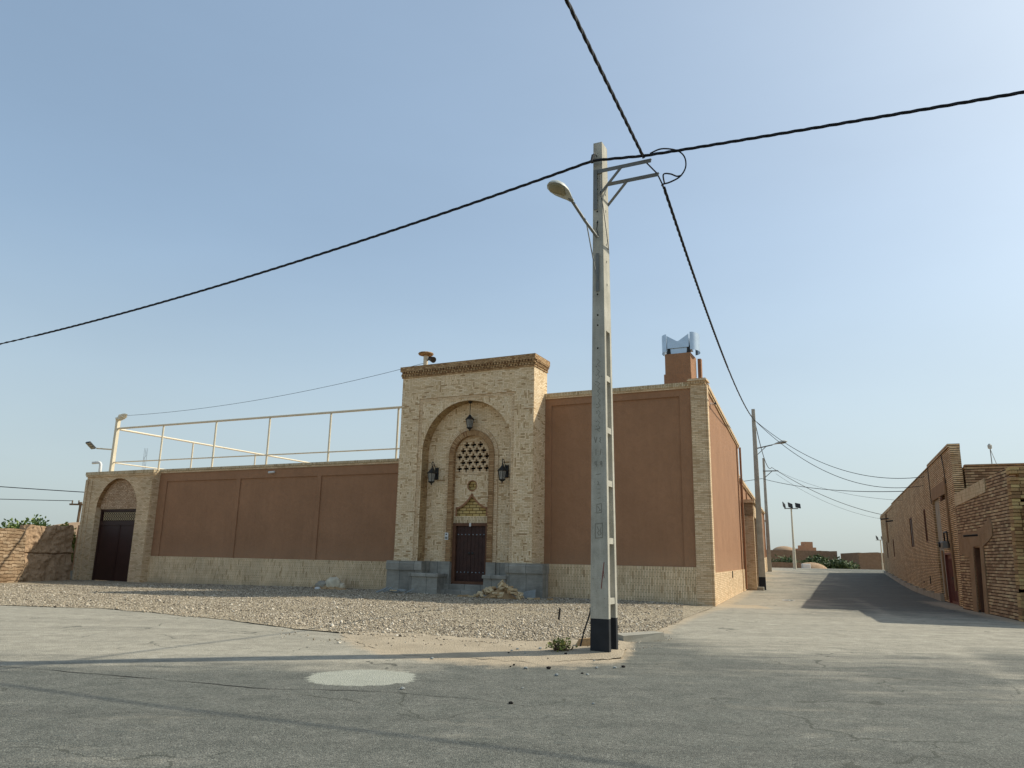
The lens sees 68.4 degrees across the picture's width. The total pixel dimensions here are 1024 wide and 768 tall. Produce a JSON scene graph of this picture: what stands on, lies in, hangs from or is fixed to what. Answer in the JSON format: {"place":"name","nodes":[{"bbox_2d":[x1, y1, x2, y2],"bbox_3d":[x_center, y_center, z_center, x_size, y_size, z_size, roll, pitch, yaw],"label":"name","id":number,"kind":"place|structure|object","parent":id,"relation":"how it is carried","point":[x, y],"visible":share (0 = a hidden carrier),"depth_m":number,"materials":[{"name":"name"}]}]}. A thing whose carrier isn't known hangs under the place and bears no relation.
{"place":"outdoors","nodes":[
{"label":"outdoors","id":0,"kind":"place"},
{"bbox_2d":[0,486,83,492],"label":"overhead cable","id":1,"kind":"object","parent":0,"point":[41,489],"visible":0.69,"depth_m":37.13,"materials":[{"name":"black rubber"}]},
{"bbox_2d":[0,579,712,649],"bbox_3d":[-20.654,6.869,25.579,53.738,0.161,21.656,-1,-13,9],"label":"gravel yard","id":2,"kind":"structure","parent":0,"point":[688,610],"depth_m":19.20,"materials":[{"name":"beige gravel"}]},
{"bbox_2d":[315,580,325,586],"bbox_3d":[-7.125,7.530,28.239,0.571,0.332,0.434,-5,-14,25],"label":"sack","id":3,"kind":"object","parent":2,"relation":"on","point":[320,583],"visible":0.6,"depth_m":28.10,"materials":[{"name":"plastic"}]},
{"bbox_2d":[312,586,349,589],"bbox_3d":[-6.780,7.546,28.135,1.707,0.261,0.857,-5,-14,25],"label":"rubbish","id":4,"kind":"object","parent":2,"relation":"on","point":[331,588],"visible":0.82,"depth_m":27.82,"materials":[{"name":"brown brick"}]},
{"bbox_2d":[325,577,341,586],"bbox_3d":[-6.658,7.430,28.125,0.708,0.484,0.508,-5,-14,25],"label":"sack","id":5,"kind":"object","parent":2,"relation":"on","point":[333,582],"visible":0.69,"depth_m":27.91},
{"bbox_2d":[339,583,345,588],"bbox_3d":[-6.313,7.510,27.970,0.282,0.268,0.280,-5,-14,25],"label":"sack","id":6,"kind":"object","parent":2,"relation":"on","point":[341,585],"visible":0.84,"depth_m":27.88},
{"bbox_2d":[484,589,516,598],"bbox_3d":[-0.364,6.672,24.020,1.240,0.354,0.709,-5,-14,25],"label":"rubble","id":7,"kind":"object","parent":2,"relation":"on","point":[506,595],"visible":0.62,"depth_m":23.79,"materials":[{"name":"beige stone"}]},
{"bbox_2d":[523,590,535,598],"bbox_3d":[0.487,6.734,24.163,0.600,0.300,0.031,-5,-31,25],"label":"stone slab","id":8,"kind":"object","parent":2,"relation":"on","point":[530,594],"depth_m":24.10,"materials":[{"name":"grey stone"}]},
{"bbox_2d":[0,568,1023,767],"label":"road","id":9,"kind":"structure","parent":0,"point":[847,668],"depth_m":7.63,"materials":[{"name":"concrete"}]},
{"bbox_2d":[2,666,565,710],"bbox_3d":[-3.819,3.189,8.184,9.843,0.013,0.456,-3,-14,18],"label":"road crack","id":10,"kind":"object","parent":9,"relation":"on","point":[229,685],"visible":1,"depth_m":7.92,"materials":[{"name":"grey asphalt"}]},
{"bbox_2d":[342,631,629,663],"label":"sand","id":11,"kind":"structure","parent":9,"relation":"on","point":[456,647],"depth_m":11.14,"materials":[{"name":"beige sand"}]},
{"bbox_2d":[546,637,577,651],"bbox_3d":[0.710,3.851,11.040,0.410,0.332,0.362,12,-17,-40],"label":"weed","id":12,"kind":"object","parent":11,"relation":"on","point":[561,645],"visible":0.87,"depth_m":11.02,"materials":[{"name":"green plant"}]},
{"bbox_2d":[577,638,589,645],"bbox_3d":[1.228,4.013,11.766,0.450,0.130,0.220,1,-13,0],"label":"stone","id":13,"kind":"object","parent":11,"relation":"on","point":[585,641],"visible":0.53,"depth_m":11.67,"materials":[{"name":"beige stone"}]},
{"bbox_2d":[580,611,589,645],"bbox_3d":[1.172,3.602,11.619,0.100,0.943,0.294,13,-17,-41],"label":"bent cable","id":14,"kind":"object","parent":11,"relation":"on","point":[584,629],"visible":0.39,"depth_m":11.63,"materials":[{"name":"black rubber"}]},
{"bbox_2d":[618,631,664,641],"bbox_3d":[2.183,4.329,12.929,0.842,0.135,0.338,7,-14,-23],"label":"concrete slab","id":15,"kind":"object","parent":9,"relation":"on","point":[642,636],"depth_m":12.81,"materials":[{"name":"white concrete"}]},
{"bbox_2d":[0,0,1023,558],"label":"sky","id":16,"kind":"structure","parent":0,"point":[861,284],"materials":[{"name":"blue"}]},
{"bbox_3d":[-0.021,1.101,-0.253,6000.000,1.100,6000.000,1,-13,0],"label":"ground","id":17,"kind":"structure","parent":0,"visible":0},
{"bbox_2d":[0,518,25,527],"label":"shrub","id":18,"kind":"object","parent":17,"relation":"on","point":[9,525],"visible":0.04,"depth_m":35.42,"materials":[{"name":"green plant"}]},
{"bbox_2d":[11,514,50,528],"bbox_3d":[-22.700,7.772,35.751,3.062,3.192,2.455,1,-13,0],"label":"shrub","id":19,"kind":"object","parent":17,"relation":"on","point":[34,521],"visible":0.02,"depth_m":35.77,"materials":[{"name":"green plant"}]},
{"bbox_2d":[0,524,73,582],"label":"mud wall","id":20,"kind":"structure","parent":17,"relation":"on","point":[29,552],"depth_m":32.81,"materials":[{"name":"brick"}]},
{"bbox_2d":[51,522,79,534],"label":"wall","id":21,"kind":"structure","parent":17,"relation":"on","point":[75,524],"depth_m":42.45,"materials":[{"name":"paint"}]},
{"bbox_2d":[60,522,76,569],"bbox_3d":[-21.664,8.079,36.270,2.435,2.859,1.947,1,-13,0],"label":"shrub","id":22,"kind":"object","parent":17,"relation":"on","point":[73,541],"visible":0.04,"depth_m":36.25,"materials":[{"name":"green plant"}]},
{"bbox_2d":[70,525,78,578],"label":"rendered wall","id":23,"kind":"structure","parent":17,"relation":"on","point":[71,572],"depth_m":35.75,"materials":[{"name":"paint"}]},
{"bbox_2d":[69,500,82,521],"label":"power pole","id":24,"kind":"object","parent":17,"relation":"on","point":[80,504],"visible":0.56,"depth_m":69.97,"materials":[{"name":"brown"}]},
{"bbox_2d":[3,499,71,500],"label":"overhead cable","id":25,"kind":"object","parent":24,"relation":"attached to","point":[29,499],"visible":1,"depth_m":69.35,"materials":[{"name":"black rubber"}]},
{"bbox_2d":[72,469,160,581],"bbox_3d":[-18.265,6.781,35.166,4.700,5.350,0.980,-5,-14,25],"label":"gateway","id":26,"kind":"object","parent":17,"relation":"on","point":[116,529],"visible":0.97,"depth_m":35.07,"materials":[{"name":"brick"}]},
{"bbox_2d":[92,461,101,471],"bbox_3d":[-20.229,4.074,36.715,0.558,0.652,0.154,-2,-13,12],"label":"vent pipe","id":27,"kind":"object","parent":26,"relation":"on","point":[100,465],"visible":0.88,"depth_m":36.68,"materials":[{"name":"white plastic"}]},
{"bbox_2d":[147,458,398,589],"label":"boundary wall","id":28,"kind":"structure","parent":17,"relation":"on","point":[310,524],"depth_m":31.09,"materials":[{"name":"brown paint"}]},
{"bbox_2d":[109,406,401,470],"bbox_3d":[-5.941,5.197,44.365,17.490,3.020,26.080,-5,-14,25],"label":"rail fence","id":29,"kind":"object","parent":28,"relation":"on","point":[115,444],"visible":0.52,"depth_m":34.05,"materials":[{"name":"white metal"}]},
{"bbox_2d":[86,441,111,449],"bbox_3d":[-20.158,3.010,36.721,1.359,0.395,0.495,-2,-13,12],"label":"floodlight","id":30,"kind":"object","parent":29,"relation":"attached to","point":[90,445],"visible":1,"depth_m":36.78,"materials":[{"name":"beige paint"}]},
{"bbox_2d":[115,413,127,420],"bbox_3d":[-19.094,1.628,36.863,0.865,0.354,0.294,-5,-14,27],"label":"floodlight","id":31,"kind":"object","parent":29,"relation":"attached to","point":[120,417],"visible":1,"depth_m":36.73,"materials":[{"name":"beige paint"}]},
{"bbox_2d":[386,353,549,598],"bbox_3d":[-1.464,3.447,26.958,6.150,8.600,1.500,-5,-14,25],"label":"entrance portal","id":32,"kind":"object","parent":17,"relation":"on","point":[480,513],"visible":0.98,"depth_m":26.84,"materials":[{"name":"brick"}]},
{"bbox_2d":[418,351,435,364],"bbox_3d":[-3.241,-0.842,29.072,0.817,0.740,0.591,-5,-14,25],"label":"roof spotlight","id":33,"kind":"object","parent":32,"relation":"on","point":[427,355],"visible":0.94,"depth_m":29.02,"materials":[{"name":"beige paint"}]},
{"bbox_2d":[127,363,422,415],"bbox_3d":[-11.175,0.390,33.025,17.557,0.944,0.015,-6,-15,27],"label":"overhead cable","id":34,"kind":"object","parent":33,"relation":"attached to","point":[266,398],"visible":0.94,"depth_m":32.70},
{"bbox_2d":[427,462,438,484],"bbox_3d":[-2.874,3.266,27.426,0.363,0.877,0.541,-5,-14,25],"label":"wall lantern","id":35,"kind":"object","parent":32,"relation":"attached to","point":[433,474],"depth_m":27.26,"materials":[{"name":"black metal"}]},
{"bbox_2d":[455,526,471,580],"bbox_3d":[-1.714,5.992,26.662,0.582,1.890,0.108,-5,-14,25],"label":"door leaf","id":36,"kind":"structure","parent":32,"relation":"in","point":[463,546],"depth_m":26.65,"materials":[{"name":"brown wood"}]},
{"bbox_2d":[465,401,474,430],"bbox_3d":[-1.522,1.175,27.279,0.352,1.099,0.351,-5,-14,25],"label":"hanging lantern","id":37,"kind":"object","parent":32,"relation":"hanging from","point":[469,419],"visible":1,"depth_m":27.15,"materials":[{"name":"black metal"}]},
{"bbox_2d":[454,474,487,516],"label":"wall panel","id":38,"kind":"structure","parent":32,"relation":"in","point":[462,493],"depth_m":27.03,"materials":[{"name":"stone"}]},
{"bbox_2d":[470,526,484,581],"bbox_3d":[-1.176,5.943,26.407,0.582,1.890,0.108,-5,-14,25],"label":"door leaf","id":39,"kind":"structure","parent":32,"relation":"in","point":[478,532],"depth_m":26.39,"materials":[{"name":"brown wood"}]},
{"bbox_2d":[497,459,508,482],"bbox_3d":[-0.299,3.035,26.204,0.363,0.877,0.541,-5,-14,25],"label":"wall lantern","id":40,"kind":"object","parent":32,"relation":"attached to","point":[503,472],"depth_m":26.03,"materials":[{"name":"black metal"}]},
{"bbox_2d":[590,142,658,651],"bbox_3d":[1.778,0.050,11.722,1.108,8.520,0.501,-5,-14,25],"label":"power pole","id":41,"kind":"object","parent":17,"relation":"on","point":[603,622],"visible":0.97,"depth_m":11.68,"materials":[{"name":"concrete"}]},
{"bbox_2d":[0,161,589,344],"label":"overhead cable","id":42,"kind":"object","parent":41,"relation":"attached to","point":[416,222],"visible":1,"depth_m":14.95,"materials":[{"name":"black rubber"}]},
{"bbox_2d":[547,180,597,280],"bbox_3d":[1.015,-2.427,11.845,1.195,1.339,0.298,11,-16,-37],"label":"street lamp","id":43,"kind":"object","parent":41,"relation":"attached to","point":[558,188],"visible":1,"depth_m":11.84,"materials":[{"name":"grey metal"}]},
{"bbox_2d":[564,0,644,158],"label":"overhead cable","id":44,"kind":"object","parent":41,"relation":"attached to","point":[581,30],"visible":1,"depth_m":10.02,"materials":[{"name":"black rubber"}]},
{"bbox_2d":[646,163,754,420],"bbox_3d":[7.442,-0.638,25.467,0.280,1.345,28.960,-4,-14,21],"label":"overhead cable","id":45,"kind":"object","parent":41,"relation":"attached to","point":[682,242],"visible":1,"depth_m":15.73,"materials":[{"name":"black rubber"}]},
{"bbox_2d":[593,90,1023,186],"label":"overhead cable","id":46,"kind":"object","parent":41,"relation":"attached to","point":[670,150],"visible":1,"depth_m":11.21,"materials":[{"name":"black rubber"}]},
{"bbox_2d":[544,378,747,606],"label":"house","id":47,"kind":"structure","parent":17,"relation":"on","point":[678,524],"depth_m":25.00,"materials":[{"name":"brown paint"}]},
{"bbox_2d":[662,332,702,383],"bbox_3d":[6.082,-0.055,26.828,1.324,3.350,1.200,-5,-14,25],"label":"chimney","id":48,"kind":"object","parent":47,"relation":"on","point":[680,362],"visible":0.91,"depth_m":26.55,"materials":[{"name":"brown paint"}]},
{"bbox_2d":[739,478,767,590],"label":"house","id":49,"kind":"structure","parent":17,"relation":"on","point":[751,538],"depth_m":37.20,"materials":[{"name":"beige brick"}]},
{"bbox_2d":[751,409,765,589],"bbox_3d":[12.439,5.882,38.104,0.325,9.350,0.455,-4,-14,19],"label":"power pole","id":50,"kind":"object","parent":17,"relation":"on","point":[761,566],"visible":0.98,"depth_m":37.79,"materials":[{"name":"concrete"}]},
{"bbox_2d":[756,427,771,468],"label":"overhead cable","id":51,"kind":"object","parent":50,"relation":"attached to","point":[761,448],"visible":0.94,"depth_m":44.49,"materials":[{"name":"black rubber"}]},
{"bbox_2d":[757,440,787,453],"bbox_3d":[13.269,3.237,38.369,1.498,0.681,0.299,-7,-15,32],"label":"street lamp","id":52,"kind":"object","parent":50,"relation":"attached to","point":[785,441],"visible":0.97,"depth_m":38.26,"materials":[{"name":"grey metal"}]},
{"bbox_2d":[756,421,924,478],"bbox_3d":[15.103,2.934,35.585,0.028,3.453,7.876,12,-17,-41],"label":"overhead cable","id":53,"kind":"object","parent":50,"relation":"attached to","point":[838,468],"visible":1,"depth_m":35.18,"materials":[{"name":"black rubber"}]},
{"bbox_2d":[760,425,922,487],"bbox_3d":[15.320,3.242,35.941,7.462,3.683,0.028,-10,-17,41],"label":"overhead cable","id":54,"kind":"object","parent":50,"relation":"attached to","point":[835,475],"visible":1,"depth_m":35.67,"materials":[{"name":"black rubber"}]},
{"bbox_2d":[762,458,777,571],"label":"power pole","id":55,"kind":"object","parent":17,"relation":"on","point":[769,566],"visible":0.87,"depth_m":60.98,"materials":[{"name":"concrete"}]},
{"bbox_2d":[773,468,881,514],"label":"overhead cable","id":56,"kind":"object","parent":55,"relation":"attached to","point":[827,497],"visible":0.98,"depth_m":60.69,"materials":[{"name":"black rubber"}]},
{"bbox_2d":[771,554,798,562],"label":"bush","id":57,"kind":"object","parent":17,"relation":"on","point":[789,560],"visible":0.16,"depth_m":100.04,"materials":[{"name":"green plant"}]},
{"bbox_2d":[771,562,800,567],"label":"stone wall","id":58,"kind":"structure","parent":17,"relation":"on","point":[781,565],"depth_m":82.29,"materials":[{"name":"brown stone"}]},
{"bbox_2d":[782,502,800,568],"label":"floodlight mast","id":59,"kind":"object","parent":17,"relation":"on","point":[797,505],"visible":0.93,"depth_m":71.76,"materials":[{"name":"grey metal"}]},
{"bbox_2d":[766,550,836,562],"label":"mud house","id":60,"kind":"structure","parent":17,"relation":"on","point":[803,555],"depth_m":113.34,"materials":[{"name":"brown brick"}]},
{"bbox_2d":[773,546,795,550],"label":"roof dome","id":61,"kind":"structure","parent":60,"relation":"on","point":[783,548],"depth_m":117.38,"materials":[{"name":"paint"}]},
{"bbox_2d":[795,542,815,550],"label":"ruined tower","id":62,"kind":"structure","parent":60,"relation":"on","point":[805,546],"depth_m":117.51,"materials":[{"name":"brown brick"}]},
{"bbox_2d":[801,564,810,567],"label":"utility box","id":63,"kind":"object","parent":17,"relation":"on","point":[805,566],"visible":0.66,"depth_m":80.83,"materials":[{"name":"white plastic"}]},
{"bbox_2d":[802,562,826,568],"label":"mud vault","id":64,"kind":"object","parent":17,"relation":"on","point":[815,565],"visible":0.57,"depth_m":82.80,"materials":[{"name":"soil"}]},
{"bbox_2d":[799,555,832,568],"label":"bush","id":65,"kind":"object","parent":17,"relation":"on","point":[816,559],"visible":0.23,"depth_m":97.85,"materials":[{"name":"green plant"}]},
{"bbox_2d":[813,554,824,562],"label":"bush","id":66,"kind":"object","parent":17,"relation":"on","point":[818,556],"visible":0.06,"depth_m":105.02,"materials":[{"name":"green plant"}]},
{"bbox_2d":[825,556,859,568],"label":"bush","id":67,"kind":"object","parent":17,"relation":"on","point":[836,563],"visible":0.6,"depth_m":96.85,"materials":[{"name":"green plant"}]},
{"bbox_2d":[840,552,884,569],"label":"mud house","id":68,"kind":"structure","parent":17,"relation":"on","point":[871,560],"depth_m":107.41,"materials":[{"name":"brown brick"}]},
{"bbox_2d":[876,536,883,569],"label":"floodlight mast","id":69,"kind":"object","parent":17,"relation":"on","point":[881,553],"visible":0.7,"depth_m":107.45,"materials":[{"name":"grey metal"}]},
{"bbox_2d":[880,443,964,606],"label":"brick building","id":70,"kind":"structure","parent":17,"relation":"on","point":[916,522],"depth_m":32.38,"materials":[{"name":"brick"}]},
{"bbox_2d":[764,479,903,491],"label":"overhead cable","id":71,"kind":"object","parent":70,"relation":"attached to","point":[844,490],"visible":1,"depth_m":46.66,"materials":[{"name":"black rubber"}]},
{"bbox_2d":[909,517,914,546],"bbox_3d":[20.934,7.757,39.375,0.060,1.500,1.500,-4,-14,22],"label":"window","id":72,"kind":"structure","parent":70,"relation":"in","point":[910,520],"depth_m":39.72,"materials":[{"name":"brown wood"}]},
{"bbox_2d":[923,509,927,541],"bbox_3d":[18.434,6.283,33.502,0.060,1.450,0.800,-4,-14,22],"label":"window","id":73,"kind":"structure","parent":70,"relation":"in","point":[923,509],"depth_m":33.71,"materials":[{"name":"brown wood"}]},
{"bbox_2d":[938,531,949,548],"bbox_3d":[15.499,5.622,27.048,0.348,0.655,1.129,-4,-14,22],"label":"gas meter","id":74,"kind":"object","parent":70,"relation":"attached to","point":[944,544],"visible":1,"depth_m":26.92,"materials":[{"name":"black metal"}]},
{"bbox_2d":[947,555,956,603],"bbox_3d":[16.171,7.191,27.685,0.090,1.790,1.080,-4,-14,22],"label":"door leaf","id":75,"kind":"structure","parent":70,"relation":"in","point":[953,594],"depth_m":27.63,"materials":[{"name":"brown wood"}]},
{"bbox_2d":[953,577,958,604],"bbox_3d":[15.751,6.956,26.696,0.090,1.790,1.080,-4,-14,22],"label":"door leaf","id":76,"kind":"structure","parent":70,"relation":"in","point":[953,577],"depth_m":26.77,"materials":[{"name":"brown wood"}]},
{"bbox_2d":[987,444,996,463],"bbox_3d":[16.025,2.398,25.108,0.129,0.870,0.343,1,-13,0],"label":"antenna","id":77,"kind":"object","parent":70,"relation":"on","point":[989,446],"visible":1,"depth_m":25.23,"materials":[{"name":"grey metal"}]},
{"bbox_2d":[954,467,1023,621],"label":"ruined brick building","id":78,"kind":"structure","parent":17,"relation":"on","point":[990,517],"depth_m":21.27,"materials":[{"name":"brick"}]},
{"bbox_2d":[963,463,1023,487],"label":"rough brick wall","id":79,"kind":"structure","parent":17,"relation":"on","point":[974,473],"depth_m":25.03,"materials":[{"name":"brick"}]}
]}

